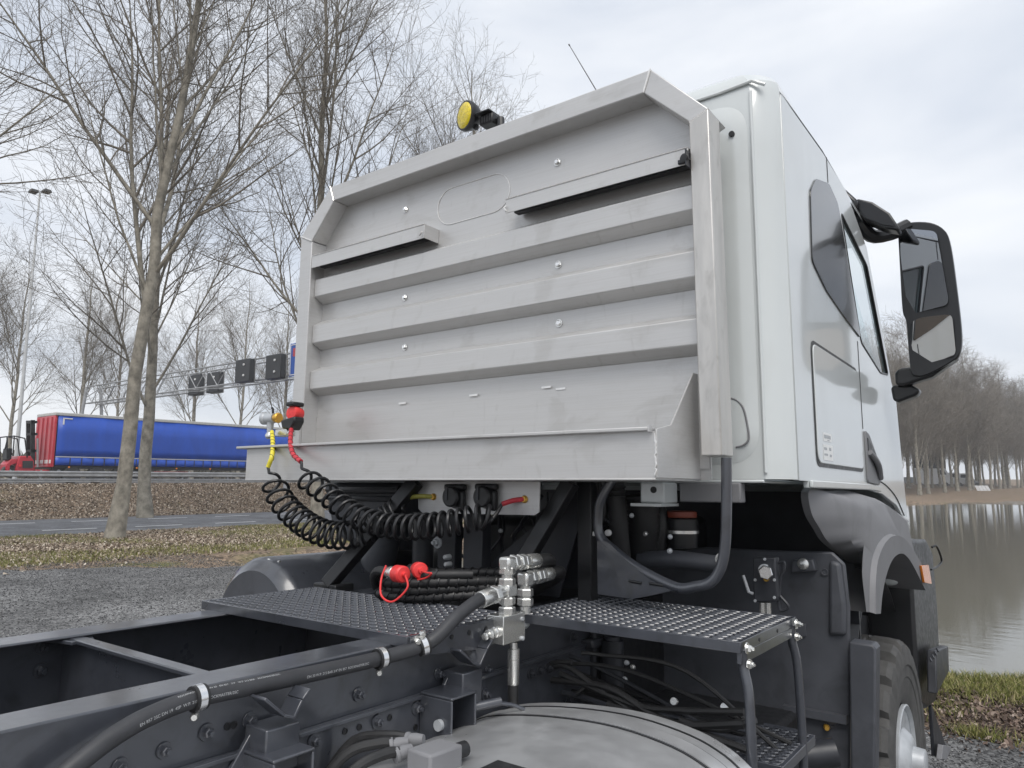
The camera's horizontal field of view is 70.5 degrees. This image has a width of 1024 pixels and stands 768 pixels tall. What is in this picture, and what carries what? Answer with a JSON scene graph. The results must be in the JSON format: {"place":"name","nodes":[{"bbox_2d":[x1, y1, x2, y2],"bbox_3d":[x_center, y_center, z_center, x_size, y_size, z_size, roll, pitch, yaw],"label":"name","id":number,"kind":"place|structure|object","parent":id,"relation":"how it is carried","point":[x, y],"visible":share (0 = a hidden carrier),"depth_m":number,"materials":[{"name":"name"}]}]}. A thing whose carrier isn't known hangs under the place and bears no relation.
{"place":"outdoors","nodes":[
{"label":"outdoors","id":0,"kind":"place"},
{"bbox_2d":[3,482,326,483],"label":"motorway","id":1,"kind":"structure","parent":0,"point":[155,482],"depth_m":58.51,"materials":[{"name":"grey asphalt"}]},
{"bbox_2d":[12,188,51,478],"bbox_3d":[-32.639,-3.453,48.820,1.710,20.126,0.772,0,-8,0],"label":"lamp mast","id":2,"kind":"object","parent":1,"relation":"on","point":[18,431],"visible":0.69,"depth_m":48.68,"materials":[{"name":"grey metal"}]},
{"bbox_2d":[35,412,287,482],"bbox_3d":[-21.802,4.485,47.513,2.562,3.977,16.155,-6,-9,36],"label":"curtain trailer","id":3,"kind":"object","parent":1,"relation":"on","point":[75,442],"visible":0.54,"depth_m":44.80,"materials":[{"name":"blue fabric"}]},
{"bbox_2d":[0,420,63,477],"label":"mounted forklift","id":4,"kind":"object","parent":3,"relation":"attached to","point":[11,462],"visible":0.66,"depth_m":39.90,"materials":[{"name":"red paint"}]},
{"bbox_2d":[80,343,325,488],"bbox_3d":[-22.539,2.896,50.381,29.880,8.514,2.956,-6,-9,36],"label":"sign gantry","id":5,"kind":"object","parent":1,"relation":"on","point":[276,366],"visible":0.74,"depth_m":48.57,"materials":[{"name":"grey metal"}]},
{"bbox_2d":[0,510,331,536],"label":"road","id":6,"kind":"structure","parent":0,"point":[51,526],"depth_m":29.36,"materials":[{"name":"grey asphalt"}]},
{"bbox_2d":[0,514,492,567],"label":"grass","id":7,"kind":"structure","parent":0,"point":[256,545],"depth_m":18.67,"materials":[{"name":"brown plant"}]},
{"bbox_2d":[0,552,1023,767],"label":"gravel lot","id":8,"kind":"structure","parent":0,"point":[166,592],"depth_m":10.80,"materials":[{"name":"grey gravel"}]},
{"bbox_2d":[0,44,962,767],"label":"truck","id":9,"kind":"object","parent":8,"relation":"on","point":[612,332],"visible":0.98,"depth_m":2.74,"materials":[{"name":"paint"}]},
{"bbox_2d":[261,430,435,549],"bbox_3d":[-0.796,0.433,3.103,1.016,0.522,0.258,-5,-9,31],"label":"coiled air hose","id":10,"kind":"object","parent":9,"relation":"hanging from","point":[330,529],"visible":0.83,"depth_m":3.00,"materials":[{"name":"black plastic"}]},
{"bbox_2d":[288,428,527,540],"bbox_3d":[-0.562,0.378,2.923,1.321,0.470,0.278,-5,-9,33],"label":"coiled air hose","id":11,"kind":"object","parent":9,"relation":"hanging from","point":[476,517],"visible":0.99,"depth_m":2.71,"materials":[{"name":"black plastic"}]},
{"bbox_2d":[370,562,519,603],"bbox_3d":[-0.252,0.719,2.685,0.558,0.145,0.421,4,-8,-27],"label":"coiled hydraulic hose","id":12,"kind":"object","parent":9,"relation":"on","point":[419,582],"visible":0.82,"depth_m":2.53,"materials":[{"name":"black rubber"}]},
{"bbox_2d":[0,479,1023,747],"bbox_3d":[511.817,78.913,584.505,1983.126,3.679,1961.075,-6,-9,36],"label":"ground","id":13,"kind":"structure","parent":0,"point":[938,495],"depth_m":35.97,"materials":[{"name":"soil"}]},
{"bbox_2d":[0,206,67,378],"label":"bare tree","id":14,"kind":"object","parent":13,"relation":"on","point":[1,312],"visible":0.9,"depth_m":51.66,"materials":[{"name":"brown plant"}]},
{"bbox_2d":[0,223,93,478],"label":"bare tree","id":15,"kind":"object","parent":13,"relation":"on","point":[17,368],"visible":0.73,"depth_m":65.63,"materials":[{"name":"brown plant"}]},
{"bbox_2d":[15,243,145,478],"bbox_3d":[-35.821,-1.950,62.221,9.578,20.904,11.482,-5,-9,33],"label":"bare tree","id":16,"kind":"object","parent":13,"relation":"on","point":[87,357],"visible":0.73,"depth_m":62.18,"materials":[{"name":"brown plant"}]},
{"bbox_2d":[0,0,205,223],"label":"bare tree","id":17,"kind":"object","parent":13,"relation":"on","point":[25,126],"visible":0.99,"depth_m":20.55,"materials":[{"name":"brown plant"}]},
{"bbox_2d":[0,450,245,478],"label":"distant scrub","id":18,"kind":"object","parent":13,"relation":"on","point":[24,454],"visible":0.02,"depth_m":96.82,"materials":[{"name":"brown plant"}]},
{"bbox_2d":[66,263,189,416],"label":"bare tree","id":19,"kind":"object","parent":13,"relation":"on","point":[120,378],"visible":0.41,"depth_m":81.20,"materials":[{"name":"brown plant"}]},
{"bbox_2d":[0,470,293,482],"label":"guardrail","id":20,"kind":"object","parent":13,"relation":"on","point":[41,474],"visible":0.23,"depth_m":40.07,"materials":[{"name":"silver metal"}]},
{"bbox_2d":[0,0,306,517],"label":"bare tree","id":21,"kind":"object","parent":13,"relation":"on","point":[144,505],"visible":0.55,"depth_m":33.95,"materials":[{"name":"brown plant"}]},
{"bbox_2d":[0,482,328,520],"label":"leaf litter","id":22,"kind":"object","parent":13,"relation":"on","point":[153,484],"visible":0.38,"depth_m":38.64,"materials":[{"name":"brown plant"}]},
{"bbox_2d":[135,277,237,478],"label":"bare tree","id":23,"kind":"object","parent":13,"relation":"on","point":[196,365],"visible":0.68,"depth_m":77.18,"materials":[{"name":"brown plant"}]},
{"bbox_2d":[0,0,444,538],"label":"bare tree","id":24,"kind":"object","parent":13,"relation":"on","point":[116,524],"visible":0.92,"depth_m":23.67,"materials":[{"name":"brown plant"}]},
{"bbox_2d":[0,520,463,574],"bbox_3d":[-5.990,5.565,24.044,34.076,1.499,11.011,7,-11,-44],"label":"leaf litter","id":25,"kind":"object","parent":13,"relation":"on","point":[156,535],"visible":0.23,"depth_m":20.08,"materials":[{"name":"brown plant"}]},
{"bbox_2d":[174,258,292,478],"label":"bare tree","id":26,"kind":"object","parent":13,"relation":"on","point":[229,328],"visible":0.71,"depth_m":72.41,"materials":[{"name":"brown plant"}]},
{"bbox_2d":[237,286,297,426],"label":"bare tree","id":27,"kind":"object","parent":13,"relation":"on","point":[284,396],"visible":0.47,"depth_m":84.77,"materials":[{"name":"brown plant"}]},
{"bbox_2d":[111,0,524,526],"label":"bare tree","id":28,"kind":"object","parent":13,"relation":"on","point":[315,506],"visible":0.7,"depth_m":27.45,"materials":[{"name":"brown plant"}]},
{"bbox_2d":[351,2,544,179],"bbox_3d":[-1.997,-5.688,33.259,11.363,23.777,13.976,0,-8,1],"label":"bare tree","id":29,"kind":"object","parent":13,"relation":"on","point":[450,120],"visible":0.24,"depth_m":33.58,"materials":[{"name":"brown plant"}]},
{"bbox_2d":[861,327,890,371],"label":"bare tree","id":30,"kind":"object","parent":13,"relation":"on","point":[871,346],"visible":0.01,"depth_m":112.99,"materials":[{"name":"brown plant"}]},
{"bbox_2d":[862,336,902,437],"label":"bare tree","id":31,"kind":"object","parent":13,"relation":"on","point":[873,354],"visible":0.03,"depth_m":96.31,"materials":[{"name":"brown plant"}]},
{"bbox_2d":[860,317,909,447],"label":"bare tree","id":32,"kind":"object","parent":13,"relation":"on","point":[867,342],"visible":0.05,"depth_m":101.31,"materials":[{"name":"brown plant"}]},
{"bbox_2d":[867,324,910,453],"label":"bare tree","id":33,"kind":"object","parent":13,"relation":"on","point":[889,356],"visible":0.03,"depth_m":107.18,"materials":[{"name":"brown plant"}]},
{"bbox_2d":[881,337,923,488],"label":"bare tree","id":34,"kind":"object","parent":13,"relation":"on","point":[908,485],"visible":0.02,"depth_m":109.44,"materials":[{"name":"brown plant"}]},
{"bbox_2d":[869,332,938,466],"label":"bare tree","id":35,"kind":"object","parent":13,"relation":"on","point":[902,413],"visible":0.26,"depth_m":80.28,"materials":[{"name":"brown plant"}]},
{"bbox_2d":[901,451,922,484],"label":"bare tree","id":36,"kind":"object","parent":13,"relation":"on","point":[914,478],"visible":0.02,"depth_m":137.41,"materials":[{"name":"brown plant"}]},
{"bbox_2d":[901,354,928,487],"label":"bare tree","id":37,"kind":"object","parent":13,"relation":"on","point":[924,470],"visible":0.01,"depth_m":114.46,"materials":[{"name":"brown plant"}]},
{"bbox_2d":[865,306,967,494],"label":"bare tree","id":38,"kind":"object","parent":13,"relation":"on","point":[918,443],"visible":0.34,"depth_m":87.14,"materials":[{"name":"brown plant"}]},
{"bbox_2d":[910,372,946,486],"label":"bare tree","id":39,"kind":"object","parent":13,"relation":"on","point":[939,476],"depth_m":123.77,"materials":[{"name":"brown plant"}]},
{"bbox_2d":[914,452,949,485],"bbox_3d":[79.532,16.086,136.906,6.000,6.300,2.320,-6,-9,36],"label":"box lorry","id":40,"kind":"object","parent":13,"relation":"on","point":[936,480],"visible":0.43,"depth_m":135.80,"materials":[{"name":"white"}]},
{"bbox_2d":[913,377,951,487],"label":"bare tree","id":41,"kind":"object","parent":13,"relation":"on","point":[931,471],"visible":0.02,"depth_m":119.56,"materials":[{"name":"brown plant"}]},
{"bbox_2d":[900,343,969,493],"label":"bare tree","id":42,"kind":"object","parent":13,"relation":"on","point":[928,490],"visible":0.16,"depth_m":91.64,"materials":[{"name":"brown plant"}]},
{"bbox_2d":[918,370,978,492],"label":"bare tree","id":43,"kind":"object","parent":13,"relation":"on","point":[941,453],"visible":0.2,"depth_m":96.43,"materials":[{"name":"brown plant"}]},
{"bbox_2d":[935,472,964,485],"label":"parked van","id":44,"kind":"object","parent":13,"relation":"on","point":[962,480],"visible":0.3,"depth_m":139.38,"materials":[{"name":"white"}]},
{"bbox_2d":[938,372,966,486],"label":"bare tree","id":45,"kind":"object","parent":13,"relation":"on","point":[951,476],"visible":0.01,"depth_m":128.51,"materials":[{"name":"brown plant"}]},
{"bbox_2d":[920,337,993,490],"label":"bare tree","id":46,"kind":"object","parent":13,"relation":"on","point":[957,488],"visible":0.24,"depth_m":101.11,"materials":[{"name":"brown plant"}]},
{"bbox_2d":[944,366,979,486],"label":"bare tree","id":47,"kind":"object","parent":13,"relation":"on","point":[958,461],"depth_m":133.84,"materials":[{"name":"brown plant"}]},
{"bbox_2d":[949,473,974,484],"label":"parked van","id":48,"kind":"object","parent":13,"relation":"on","point":[962,475],"visible":0.12,"depth_m":145.18,"materials":[{"name":"white"}]},
{"bbox_2d":[935,341,1005,489],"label":"bare tree","id":49,"kind":"object","parent":13,"relation":"on","point":[971,472],"visible":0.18,"depth_m":110.56,"materials":[{"name":"brown plant"}]},
{"bbox_2d":[958,441,983,486],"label":"bare tree","id":50,"kind":"object","parent":13,"relation":"on","point":[966,465],"visible":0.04,"depth_m":138.46,"materials":[{"name":"brown plant"}]},
{"bbox_2d":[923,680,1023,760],"bbox_3d":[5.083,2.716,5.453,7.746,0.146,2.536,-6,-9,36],"label":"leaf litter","id":51,"kind":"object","parent":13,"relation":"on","point":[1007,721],"visible":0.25,"depth_m":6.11,"materials":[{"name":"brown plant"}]},
{"bbox_2d":[924,668,1023,747],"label":"grass","id":52,"kind":"structure","parent":13,"relation":"on","point":[987,682],"depth_m":6.80,"materials":[{"name":"green plant"}]},
{"bbox_2d":[962,379,985,481],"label":"bare tree","id":53,"kind":"object","parent":13,"relation":"on","point":[977,462],"depth_m":148.45,"materials":[{"name":"brown plant"}]},
{"bbox_2d":[972,453,985,485],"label":"bare tree","id":54,"kind":"object","parent":13,"relation":"on","point":[982,467],"visible":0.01,"depth_m":152.79,"materials":[{"name":"brown plant"}]},
{"bbox_2d":[953,353,1008,486],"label":"bare tree","id":55,"kind":"object","parent":13,"relation":"on","point":[979,474],"visible":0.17,"depth_m":115.42,"materials":[{"name":"brown plant"}]},
{"bbox_2d":[944,348,1021,490],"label":"bare tree","id":56,"kind":"object","parent":13,"relation":"on","point":[978,413],"visible":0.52,"depth_m":105.00,"materials":[{"name":"brown plant"}]},
{"bbox_2d":[955,364,1014,485],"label":"bare tree","id":57,"kind":"object","parent":13,"relation":"on","point":[975,471],"visible":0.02,"depth_m":143.29,"materials":[{"name":"brown plant"}]},
{"bbox_2d":[961,370,1022,488],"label":"bare tree","id":58,"kind":"object","parent":13,"relation":"on","point":[990,463],"visible":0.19,"depth_m":120.22,"materials":[{"name":"brown plant"}]},
{"bbox_2d":[981,381,1007,485],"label":"bare tree","id":59,"kind":"object","parent":13,"relation":"on","point":[995,482],"visible":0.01,"depth_m":162.75,"materials":[{"name":"brown plant"}]},
{"bbox_2d":[974,363,1023,488],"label":"bare tree","id":60,"kind":"object","parent":13,"relation":"on","point":[997,465],"visible":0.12,"depth_m":124.98,"materials":[{"name":"brown plant"}]},
{"bbox_2d":[979,357,1023,488],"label":"bare tree","id":61,"kind":"object","parent":13,"relation":"on","point":[1020,435],"visible":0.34,"depth_m":129.07,"materials":[{"name":"brown plant"}]},
{"bbox_2d":[991,443,1011,483],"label":"bare tree","id":62,"kind":"object","parent":13,"relation":"on","point":[999,461],"visible":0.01,"depth_m":157.82,"materials":[{"name":"brown plant"}]},
{"bbox_2d":[991,453,1011,485],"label":"bare tree","id":63,"kind":"object","parent":13,"relation":"on","point":[999,466],"depth_m":167.46,"materials":[{"name":"brown plant"}]},
{"bbox_2d":[981,360,1023,487],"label":"bare tree","id":64,"kind":"object","parent":13,"relation":"on","point":[1008,473],"visible":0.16,"depth_m":135.03,"materials":[{"name":"brown plant"}]},
{"bbox_2d":[998,383,1017,485],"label":"bare tree","id":65,"kind":"object","parent":13,"relation":"on","point":[1006,479],"depth_m":171.98,"materials":[{"name":"brown plant"}]},
{"bbox_2d":[1001,377,1023,487],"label":"bare tree","id":66,"kind":"object","parent":13,"relation":"on","point":[1021,479],"visible":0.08,"depth_m":144.97,"materials":[{"name":"brown plant"}]},
{"bbox_2d":[1002,379,1023,486],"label":"bare tree","id":67,"kind":"object","parent":13,"relation":"on","point":[1021,445],"visible":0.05,"depth_m":149.83,"materials":[{"name":"brown plant"}]},
{"bbox_2d":[1003,390,1023,487],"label":"bare tree","id":68,"kind":"object","parent":13,"relation":"on","point":[1016,462],"visible":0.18,"depth_m":139.47,"materials":[{"name":"brown plant"}]},
{"bbox_2d":[1012,371,1023,405],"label":"bare tree","id":69,"kind":"object","parent":13,"relation":"on","point":[1021,385],"visible":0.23,"depth_m":162.11,"materials":[{"name":"grey plant"}]},
{"bbox_2d":[0,0,1023,479],"label":"sky","id":70,"kind":"structure","parent":0,"point":[916,107],"materials":[{"name":"white"}]},
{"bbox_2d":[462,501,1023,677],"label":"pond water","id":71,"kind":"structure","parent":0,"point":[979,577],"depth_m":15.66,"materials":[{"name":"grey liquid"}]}
]}

